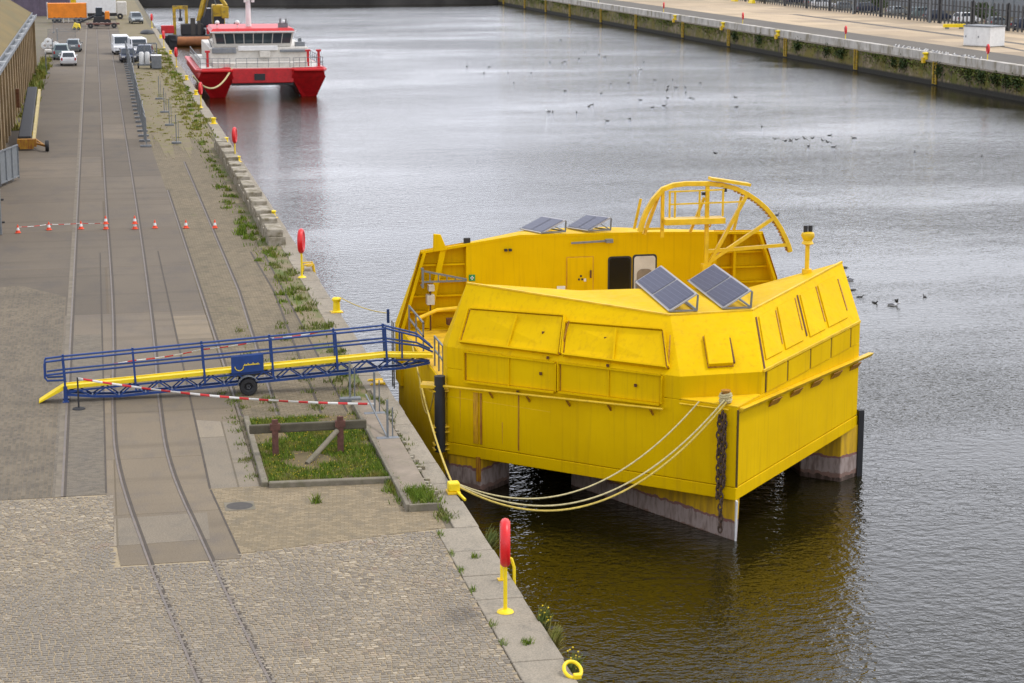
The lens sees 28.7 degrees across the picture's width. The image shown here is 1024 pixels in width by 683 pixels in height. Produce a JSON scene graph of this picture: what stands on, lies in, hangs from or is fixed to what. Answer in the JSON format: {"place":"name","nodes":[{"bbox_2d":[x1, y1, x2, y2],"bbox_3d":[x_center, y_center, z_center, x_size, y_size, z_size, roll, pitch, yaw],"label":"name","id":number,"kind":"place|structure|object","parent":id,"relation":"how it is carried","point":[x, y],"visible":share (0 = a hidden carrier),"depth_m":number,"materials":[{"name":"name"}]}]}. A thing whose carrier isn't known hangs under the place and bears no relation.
{"place":"outdoors","nodes":[
{"label":"outdoors","id":0,"kind":"place"},
{"bbox_2d":[0,286,65,500],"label":"paving","id":1,"kind":"structure","parent":0,"point":[32,320],"depth_m":64.17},
{"bbox_2d":[39,323,432,402],"bbox_3d":[-8.679,0.649,63.511,12.442,2.011,1.040,-2,12,-11],"label":"gangway","id":2,"kind":"object","parent":1,"relation":"on","point":[245,369],"visible":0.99,"depth_m":63.37,"materials":[{"name":"blue paint"}]},
{"bbox_2d":[119,333,314,362],"bbox_3d":[-10.125,0.286,63.640,7.951,0.876,0.049,-3,12,-12],"label":"barrier tape","id":3,"kind":"object","parent":2,"relation":"attached to","point":[207,349],"visible":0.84,"depth_m":63.66,"materials":[{"name":"red plastic"}]},
{"bbox_2d":[0,21,204,354],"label":"road asphalt","id":4,"kind":"structure","parent":0,"point":[40,190],"depth_m":103.75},
{"bbox_2d":[0,144,19,185],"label":"gate leaf","id":5,"kind":"object","parent":4,"relation":"on","point":[9,163],"visible":1,"depth_m":115.67,"materials":[{"name":"metal"}]},
{"bbox_2d":[11,55,52,130],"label":"weeds","id":6,"kind":"object","parent":4,"relation":"on","point":[42,77],"visible":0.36,"depth_m":191.21,"materials":[{"name":"green plant"}]},
{"bbox_2d":[17,87,48,150],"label":"belt conveyor","id":7,"kind":"object","parent":4,"relation":"on","point":[26,139],"visible":0.99,"depth_m":136.81,"materials":[{"name":"black rubber"}]},
{"bbox_2d":[52,43,70,59],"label":"parked car","id":8,"kind":"object","parent":4,"relation":"on","point":[59,48],"visible":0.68,"depth_m":224.09,"materials":[{"name":"grey paint"}]},
{"bbox_2d":[46,2,87,22],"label":"trailer","id":9,"kind":"object","parent":4,"relation":"on","point":[60,11],"visible":0.86,"depth_m":312.02,"materials":[{"name":"orange metal"}]},
{"bbox_2d":[58,51,76,65],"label":"parked car","id":10,"kind":"object","parent":4,"relation":"on","point":[66,57],"visible":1,"depth_m":214.32,"materials":[{"name":"white paint"}]},
{"bbox_2d":[55,21,87,497],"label":"rail edging","id":11,"kind":"object","parent":4,"relation":"on","point":[60,446],"visible":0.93,"depth_m":75.81,"materials":[{"name":"grey concrete"}]},
{"bbox_2d":[66,39,82,51],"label":"parked car","id":12,"kind":"object","parent":4,"relation":"on","point":[74,44],"visible":0.72,"depth_m":238.37,"materials":[{"name":"grey paint"}]},
{"bbox_2d":[52,334,105,497],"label":"paving between rails","id":13,"kind":"object","parent":4,"relation":"on","point":[86,471],"visible":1,"depth_m":58.58,"materials":[{"name":"grey concrete"}]},
{"bbox_2d":[76,7,110,25],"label":"telehandler","id":14,"kind":"object","parent":4,"relation":"on","point":[98,17],"visible":0.86,"depth_m":301.12,"materials":[{"name":"black metal"}]},
{"bbox_2d":[111,34,128,54],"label":"parked van","id":15,"kind":"object","parent":4,"relation":"on","point":[118,42],"visible":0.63,"depth_m":233.79,"materials":[{"name":"white paint"}]},
{"bbox_2d":[140,113,151,146],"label":"fence","id":16,"kind":"object","parent":4,"relation":"on","point":[144,129],"visible":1,"depth_m":136.03,"materials":[{"name":"metal"}]},
{"bbox_2d":[61,21,276,682],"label":"rails","id":17,"kind":"object","parent":4,"relation":"on","point":[219,579],"visible":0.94,"depth_m":62.83,"materials":[{"name":"metal"}]},
{"bbox_2d":[64,22,279,682],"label":"rail grooves","id":18,"kind":"object","parent":4,"relation":"on","point":[131,504],"visible":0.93,"depth_m":67.51,"materials":[{"name":"grey metal"}]},
{"bbox_2d":[115,0,216,160],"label":"verge","id":19,"kind":"structure","parent":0,"point":[134,29],"depth_m":168.71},
{"bbox_2d":[119,47,137,62],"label":"parked car","id":20,"kind":"object","parent":19,"relation":"on","point":[122,54],"visible":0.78,"depth_m":220.38,"materials":[{"name":"blue paint"}]},
{"bbox_2d":[128,12,143,23],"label":"parked car","id":21,"kind":"object","parent":19,"relation":"on","point":[135,17],"visible":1,"depth_m":309.21,"materials":[{"name":"silver metal"}]},
{"bbox_2d":[127,37,146,52],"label":"parked van","id":22,"kind":"object","parent":19,"relation":"on","point":[131,40],"visible":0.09,"depth_m":228.67,"materials":[{"name":"white paint"}]},
{"bbox_2d":[135,44,153,60],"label":"parked car","id":23,"kind":"object","parent":19,"relation":"on","point":[149,48],"visible":0.4,"depth_m":222.49,"materials":[{"name":"blue paint"}]},
{"bbox_2d":[132,43,156,65],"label":"cage","id":24,"kind":"object","parent":19,"relation":"on","point":[141,51],"visible":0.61,"depth_m":215.08,"materials":[{"name":"grey metal"}]},
{"bbox_2d":[138,52,151,67],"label":"water tank","id":25,"kind":"object","parent":19,"relation":"on","point":[141,59],"visible":1,"depth_m":210.67,"materials":[{"name":"white paint"}]},
{"bbox_2d":[151,54,161,68],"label":"generator","id":26,"kind":"object","parent":19,"relation":"on","point":[156,62],"visible":1,"depth_m":209.08,"materials":[{"name":"metal"}]},
{"bbox_2d":[136,72,207,140],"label":"weeds","id":27,"kind":"object","parent":19,"relation":"on","point":[167,106],"visible":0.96,"depth_m":167.49,"materials":[{"name":"green plant"}]},
{"bbox_2d":[154,48,218,137],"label":"weeds","id":28,"kind":"object","parent":19,"relation":"on","point":[180,87],"visible":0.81,"depth_m":172.18,"materials":[{"name":"green plant"}]},
{"bbox_2d":[104,351,240,565],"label":"paving track","id":29,"kind":"structure","parent":0,"point":[151,486],"depth_m":54.99,"materials":[{"name":"concrete"}]},
{"bbox_2d":[113,512,209,546],"bbox_3d":[-8.636,4.623,49.287,2.350,0.020,2.400,-2,12,-11],"label":"surface patch","id":30,"kind":"object","parent":29,"relation":"on","point":[168,528],"visible":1,"depth_m":49.22,"materials":[{"name":"concrete"}]},
{"bbox_2d":[100,248,347,555],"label":"paving joints","id":31,"kind":"object","parent":29,"relation":"on","point":[201,449],"visible":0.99,"depth_m":66.90,"materials":[{"name":"grey concrete"}]},
{"bbox_2d":[150,135,258,249],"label":"pavement","id":32,"kind":"structure","parent":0,"point":[179,186],"depth_m":109.14,"materials":[{"name":"grey concrete"}]},
{"bbox_2d":[194,137,259,246],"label":"weeds","id":33,"kind":"object","parent":32,"relation":"on","point":[244,217],"visible":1,"depth_m":109.91,"materials":[{"name":"green plant"}]},
{"bbox_2d":[173,315,238,422],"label":"paving slabs","id":34,"kind":"structure","parent":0,"point":[192,328],"depth_m":67.69,"materials":[{"name":"concrete"}]},
{"bbox_2d":[212,374,259,480],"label":"weeds","id":35,"kind":"object","parent":34,"relation":"on","point":[240,430],"visible":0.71,"depth_m":59.83,"materials":[{"name":"green plant"}]},
{"bbox_2d":[196,420,258,488],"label":"paving slabs","id":36,"kind":"structure","parent":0,"point":[222,453],"depth_m":56.14,"materials":[{"name":"concrete"}]},
{"bbox_2d":[212,141,280,247],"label":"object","id":37,"kind":"object","parent":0,"point":[239,201],"visible":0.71,"depth_m":108.68,"materials":[{"name":"grey stone"}]},
{"bbox_2d":[0,495,522,682],"bbox_3d":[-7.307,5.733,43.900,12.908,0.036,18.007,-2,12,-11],"label":"cobbles","id":38,"kind":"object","parent":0,"point":[284,659],"visible":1,"depth_m":43.24,"materials":[{"name":"stone"}]},
{"bbox_2d":[185,248,347,418],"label":"pavement","id":39,"kind":"structure","parent":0,"point":[222,297],"depth_m":75.45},
{"bbox_2d":[235,320,324,411],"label":"weeds","id":40,"kind":"object","parent":39,"relation":"on","point":[308,390],"visible":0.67,"depth_m":65.02,"materials":[{"name":"green plant"}]},
{"bbox_2d":[240,414,385,485],"bbox_3d":[-5.331,3.009,57.128,4.350,0.020,7.550,-2,12,-11],"label":"paving grass surround","id":41,"kind":"object","parent":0,"point":[247,440],"visible":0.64,"depth_m":57.91,"materials":[{"name":"grey concrete"}]},
{"bbox_2d":[249,416,366,463],"bbox_3d":[-5.599,2.758,55.545,3.280,1.134,1.238,-2,12,-11],"label":"buffer stop","id":42,"kind":"object","parent":41,"relation":"on","point":[339,425],"visible":1,"depth_m":55.88,"materials":[{"name":"wood"}]},
{"bbox_2d":[243,415,397,487],"bbox_3d":[-5.579,3.020,56.766,3.620,0.200,7.848,-2,12,-11],"label":"grass box","id":43,"kind":"object","parent":41,"relation":"on","point":[301,458],"visible":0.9,"depth_m":54.70,"materials":[{"name":"concrete"}]},
{"bbox_2d":[364,372,385,413],"bbox_3d":[-4.153,1.606,60.395,0.660,1.400,0.240,-2,12,-11],"label":"fence post","id":44,"kind":"object","parent":41,"relation":"on","point":[374,400],"visible":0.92,"depth_m":60.42,"materials":[{"name":"metal"}]},
{"bbox_2d":[78,377,373,404],"bbox_3d":[-8.728,1.514,60.883,9.221,0.629,0.035,1,12,6],"label":"barrier tape","id":45,"kind":"object","parent":44,"relation":"attached to","point":[242,398],"visible":1,"depth_m":60.92,"materials":[{"name":"red plastic"}]},
{"bbox_2d":[347,411,405,505],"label":"weeds","id":46,"kind":"object","parent":41,"relation":"on","point":[388,484],"visible":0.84,"depth_m":53.14,"materials":[{"name":"green plant"}]},
{"bbox_2d":[262,247,370,413],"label":"verge","id":47,"kind":"structure","parent":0,"point":[317,317],"depth_m":75.45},
{"bbox_2d":[233,219,305,314],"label":"weeds","id":48,"kind":"object","parent":47,"relation":"on","point":[272,254],"visible":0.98,"depth_m":88.96,"materials":[{"name":"green plant"}]},
{"bbox_2d":[261,243,372,399],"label":"weeds","id":49,"kind":"object","parent":47,"relation":"on","point":[328,326],"visible":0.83,"depth_m":74.85,"materials":[{"name":"green plant"}]},
{"bbox_2d":[339,361,360,401],"bbox_3d":[-5.057,1.248,62.373,0.660,1.300,0.240,-2,12,-11],"label":"fence post","id":50,"kind":"object","parent":47,"relation":"on","point":[350,398],"visible":0.91,"depth_m":62.38,"materials":[{"name":"metal"}]},
{"bbox_2d":[249,412,386,482],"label":"grass","id":51,"kind":"structure","parent":0,"point":[330,466],"depth_m":55.81,"materials":[{"name":"green plant"}]},
{"bbox_2d":[139,0,497,6],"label":"quay wall head","id":52,"kind":"object","parent":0,"point":[144,3],"depth_m":452.02},
{"bbox_2d":[212,483,445,557],"bbox_3d":[-4.588,4.391,50.428,5.650,0.020,6.150,-2,12,-11],"label":"paving apron","id":53,"kind":"object","parent":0,"point":[281,518],"visible":0.94,"depth_m":50.32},
{"bbox_2d":[224,501,255,510],"bbox_3d":[-6.975,4.215,51.220,0.760,0.024,0.760,-2,12,-11],"label":"manhole cover","id":54,"kind":"object","parent":53,"relation":"on","point":[243,505],"visible":1,"depth_m":51.16,"materials":[{"name":"metal"}]},
{"bbox_2d":[35,0,1023,679],"bbox_3d":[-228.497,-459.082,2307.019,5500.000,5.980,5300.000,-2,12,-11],"label":"ground","id":55,"kind":"structure","parent":0,"point":[43,24],"depth_m":304.39,"materials":[{"name":"grey concrete"}]},
{"bbox_2d":[0,0,36,149],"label":"warehouse","id":56,"kind":"structure","parent":55,"relation":"on","point":[18,61],"depth_m":160.44,"materials":[{"name":"wood"}]},
{"bbox_2d":[11,0,70,15],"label":"shed","id":57,"kind":"structure","parent":55,"relation":"on","point":[38,7],"depth_m":336.47,"materials":[{"name":"purple metal"}]},
{"bbox_2d":[76,0,126,18],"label":"lorry","id":58,"kind":"object","parent":55,"relation":"on","point":[108,5],"visible":0.61,"depth_m":323.79,"materials":[{"name":"white paint"}]},
{"bbox_2d":[214,138,285,245],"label":"stone parapet","id":59,"kind":"structure","parent":55,"relation":"on","point":[263,216],"depth_m":105.89,"materials":[{"name":"grey stone"}]},
{"bbox_2d":[151,28,577,682],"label":"quay coping","id":60,"kind":"object","parent":55,"relation":"on","point":[541,658],"visible":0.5,"depth_m":47.65,"materials":[{"name":"stone"}]},
{"bbox_2d":[297,228,305,277],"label":"life ring stand","id":61,"kind":"object","parent":60,"relation":"on","point":[301,240],"visible":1,"depth_m":84.07,"materials":[{"name":"red plastic"}]},
{"bbox_2d":[330,297,343,312],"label":"bollard","id":62,"kind":"object","parent":60,"relation":"on","point":[336,304],"visible":1,"depth_m":76.79,"materials":[{"name":"yellow metal"}]},
{"bbox_2d":[366,395,458,523],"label":"weeds","id":63,"kind":"object","parent":60,"relation":"on","point":[443,513],"visible":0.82,"depth_m":51.26,"materials":[{"name":"green plant"}]},
{"bbox_2d":[389,416,441,501],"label":"weeds","id":64,"kind":"object","parent":60,"relation":"on","point":[412,455],"visible":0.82,"depth_m":54.70,"materials":[{"name":"green plant"}]},
{"bbox_2d":[446,480,465,500],"bbox_3d":[-1.464,3.882,52.120,0.398,0.347,0.860,-2,12,-11],"label":"bollard","id":65,"kind":"object","parent":60,"relation":"on","point":[453,487],"visible":1,"depth_m":52.17,"materials":[{"name":"yellow metal"}]},
{"bbox_2d":[460,401,698,498],"bbox_3d":[1.887,3.140,54.657,8.213,2.036,0.042,-8,14,-33],"label":"mooring rope","id":66,"kind":"object","parent":65,"relation":"attached to","point":[594,483],"visible":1,"depth_m":55.06,"materials":[{"name":"yellow fabric"}]},
{"bbox_2d":[437,528,508,645],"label":"weeds","id":67,"kind":"object","parent":60,"relation":"on","point":[471,588],"visible":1,"depth_m":44.67,"materials":[{"name":"green plant"}]},
{"bbox_2d":[485,524,499,550],"bbox_3d":[-0.476,4.798,48.467,0.316,0.677,0.867,-2,12,-11],"label":"weed tuft","id":68,"kind":"object","parent":60,"relation":"attached to","point":[490,539],"visible":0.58,"depth_m":48.32,"materials":[{"name":"green plant"}]},
{"bbox_2d":[468,551,536,645],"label":"weeds","id":69,"kind":"object","parent":60,"relation":"on","point":[526,642],"visible":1,"depth_m":41.33,"materials":[{"name":"green plant"}]},
{"bbox_2d":[497,518,513,614],"bbox_3d":[-0.145,4.820,43.032,0.380,2.095,1.030,0,12,0],"label":"life ring stand","id":70,"kind":"object","parent":60,"relation":"on","point":[505,544],"visible":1,"depth_m":42.62,"materials":[{"name":"red plastic"}]},
{"bbox_2d":[497,557,515,584],"bbox_3d":[-0.115,5.427,45.405,0.425,1.185,0.180,-2,12,-11],"label":"ladder handle","id":71,"kind":"object","parent":60,"relation":"on","point":[514,571],"visible":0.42,"depth_m":45.34,"materials":[{"name":"yellow paint"}]},
{"bbox_2d":[537,603,553,631],"bbox_3d":[0.710,5.960,42.807,0.312,0.690,1.006,-2,12,-11],"label":"weed tuft","id":72,"kind":"object","parent":60,"relation":"attached to","point":[544,619],"visible":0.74,"depth_m":42.65,"materials":[{"name":"green plant"}]},
{"bbox_2d":[547,619,566,653],"bbox_3d":[0.940,6.202,41.706,0.309,0.666,1.114,-2,12,-11],"label":"weed tuft","id":73,"kind":"object","parent":60,"relation":"attached to","point":[556,637],"visible":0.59,"depth_m":41.57,"materials":[{"name":"green plant"}]},
{"bbox_2d":[562,660,582,679],"bbox_3d":[1.204,6.503,39.574,0.416,0.250,0.555,-2,12,-11],"label":"mooring ring","id":74,"kind":"object","parent":60,"relation":"on","point":[575,676],"visible":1,"depth_m":39.53,"materials":[{"name":"yellow metal"}]},
{"bbox_2d":[567,647,586,681],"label":"weed tuft","id":75,"kind":"object","parent":60,"relation":"on","point":[574,668],"visible":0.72,"depth_m":40.00,"materials":[{"name":"green plant"}]},
{"bbox_2d":[351,400,439,511],"bbox_3d":[-3.435,3.061,56.468,0.900,0.240,11.900,-2,12,-11],"label":"concrete channel","id":76,"kind":"object","parent":55,"relation":"on","point":[401,464],"visible":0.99,"depth_m":55.43,"materials":[{"name":"grey concrete"}]},
{"bbox_2d":[365,394,398,438],"bbox_3d":[-3.859,2.009,58.813,0.660,1.250,3.026,-2,12,-11],"label":"fence post","id":77,"kind":"object","parent":76,"relation":"on","point":[386,436],"visible":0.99,"depth_m":57.53,"materials":[{"name":"metal"}]},
{"bbox_2d":[400,481,445,504],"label":"weeds","id":78,"kind":"object","parent":76,"relation":"on","point":[418,493],"visible":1,"depth_m":51.44,"materials":[{"name":"green plant"}]},
{"bbox_2d":[856,2,878,12],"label":"parked car","id":79,"kind":"object","parent":55,"relation":"on","point":[866,7],"visible":0.52,"depth_m":349.87,"materials":[{"name":"blue paint"}]},
{"bbox_2d":[843,0,1023,17],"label":"warehouse","id":80,"kind":"structure","parent":55,"relation":"on","point":[1013,2],"depth_m":345.50,"materials":[{"name":"grey metal"}]},
{"bbox_2d":[953,12,980,23],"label":"parked car","id":81,"kind":"object","parent":55,"relation":"on","point":[964,17],"visible":0.44,"depth_m":309.39,"materials":[{"name":"white paint"}]},
{"bbox_2d":[962,2,999,19],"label":"shrub","id":82,"kind":"object","parent":55,"relation":"on","point":[980,5],"visible":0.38,"depth_m":316.98,"materials":[{"name":"green plant"}]},
{"bbox_2d":[143,4,1023,682],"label":"water","id":83,"kind":"structure","parent":0,"point":[389,148],"depth_m":112.48,"materials":[{"name":"black liquid"}]},
{"bbox_2d":[168,35,209,46],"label":"floating pipe","id":84,"kind":"object","parent":83,"relation":"on","point":[174,40],"visible":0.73,"depth_m":294.52,"materials":[{"name":"brown rubber"}]},
{"bbox_2d":[157,18,239,44],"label":"work barge","id":85,"kind":"object","parent":83,"relation":"on","point":[192,28],"visible":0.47,"depth_m":300.20,"materials":[{"name":"red metal"}]},
{"bbox_2d":[172,6,187,34],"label":"lifting frame","id":86,"kind":"object","parent":85,"relation":"on","point":[174,8],"visible":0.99,"depth_m":301.27,"materials":[{"name":"yellow metal"}]},
{"bbox_2d":[196,0,228,33],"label":"excavator","id":87,"kind":"object","parent":85,"relation":"on","point":[219,13],"visible":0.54,"depth_m":302.70,"materials":[{"name":"yellow metal"}]},
{"bbox_2d":[185,0,326,97],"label":"catamaran","id":88,"kind":"object","parent":83,"relation":"on","point":[248,53],"visible":0.99,"depth_m":207.70,"materials":[{"name":"red paint"}]},
{"bbox_2d":[387,176,873,540],"bbox_3d":[3.603,0.001,67.882,18.056,10.511,17.628,8,14,33],"label":"yellow barge","id":89,"kind":"object","parent":83,"relation":"on","point":[585,351],"visible":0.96,"depth_m":60.53,"materials":[{"name":"paint"}]},
{"bbox_2d":[410,339,451,480],"bbox_3d":[-2.507,1.936,60.445,0.053,0.821,16.268,-1,12,-6],"label":"mooring rope","id":90,"kind":"object","parent":89,"relation":"attached to","point":[446,469],"visible":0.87,"depth_m":59.47,"materials":[{"name":"yellow fabric"}]},
{"bbox_2d":[566,256,593,289],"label":"steel door","id":91,"kind":"structure","parent":89,"relation":"in","point":[579,269],"depth_m":70.86,"materials":[{"name":"yellow paint"}]},
{"bbox_2d":[460,400,724,506],"bbox_3d":[2.239,3.200,54.440,8.582,2.346,0.046,-6,13,-28],"label":"mooring rope","id":92,"kind":"object","parent":89,"relation":"attached to","point":[693,433],"visible":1,"depth_m":54.82,"materials":[{"name":"beige fabric"}]},
{"bbox_2d":[460,402,726,511],"bbox_3d":[2.271,3.304,54.432,8.645,2.431,0.053,-6,13,-29],"label":"mooring rope","id":93,"kind":"object","parent":89,"relation":"attached to","point":[660,467],"visible":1,"depth_m":54.80,"materials":[{"name":"yellow fabric"}]},
{"bbox_2d":[608,256,631,289],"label":"dark doorway","id":94,"kind":"structure","parent":89,"relation":"in","point":[619,267],"depth_m":71.15,"materials":[{"name":"black metal"}]},
{"bbox_2d":[632,254,656,288],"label":"pale door","id":95,"kind":"structure","parent":89,"relation":"in","point":[642,264],"depth_m":71.29,"materials":[{"name":"beige paint"}]},
{"bbox_2d":[715,410,727,533],"bbox_3d":[5.920,3.702,56.675,0.356,3.621,0.218,8,14,33],"label":"chain","id":96,"kind":"object","parent":89,"relation":"hanging from","point":[721,437],"visible":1,"depth_m":56.58,"materials":[{"name":"metal"}]},
{"bbox_2d":[498,0,1023,101],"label":"quay wall opposite","id":97,"kind":"structure","parent":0,"point":[909,73],"depth_m":263.60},
{"bbox_2d":[518,0,1023,92],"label":"wall weeds","id":98,"kind":"object","parent":97,"relation":"attached to","point":[819,46],"depth_m":258.48,"materials":[{"name":"green plant"}]},
{"bbox_2d":[546,0,1023,76],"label":"ledge opposite","id":99,"kind":"structure","parent":97,"relation":"on","point":[811,42],"depth_m":254.14,"materials":[{"name":"concrete"}]},
{"bbox_2d":[550,0,1023,74],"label":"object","id":100,"kind":"structure","parent":99,"relation":"on","point":[1006,67],"depth_m":253.53,"materials":[{"name":"grey concrete"}]},
{"bbox_2d":[1005,72,1023,90],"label":"wall plant","id":101,"kind":"object","parent":97,"relation":"attached to","point":[1016,84],"depth_m":201.79,"materials":[{"name":"green plant"}]},
{"bbox_2d":[586,0,1023,64],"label":"road opposite","id":102,"kind":"structure","parent":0,"point":[1008,58],"depth_m":280.65,"materials":[{"name":"grey asphalt"}]},
{"bbox_2d":[619,0,1023,55],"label":"yard opposite","id":103,"kind":"structure","parent":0,"point":[778,13],"depth_m":316.67,"materials":[{"name":"beige concrete"}]},
{"bbox_2d":[738,0,1023,32],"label":"palisade fence","id":104,"kind":"object","parent":103,"relation":"on","point":[972,7],"visible":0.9,"depth_m":313.50,"materials":[{"name":"black metal"}]},
{"bbox_2d":[790,14,1023,50],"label":"yard tyre marks","id":105,"kind":"object","parent":103,"relation":"on","point":[909,29],"visible":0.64,"depth_m":294.51},
{"bbox_2d":[963,24,1005,46],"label":"kiosk cabinet","id":106,"kind":"object","parent":103,"relation":"on","point":[979,35],"visible":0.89,"depth_m":248.88,"materials":[{"name":"white metal"}]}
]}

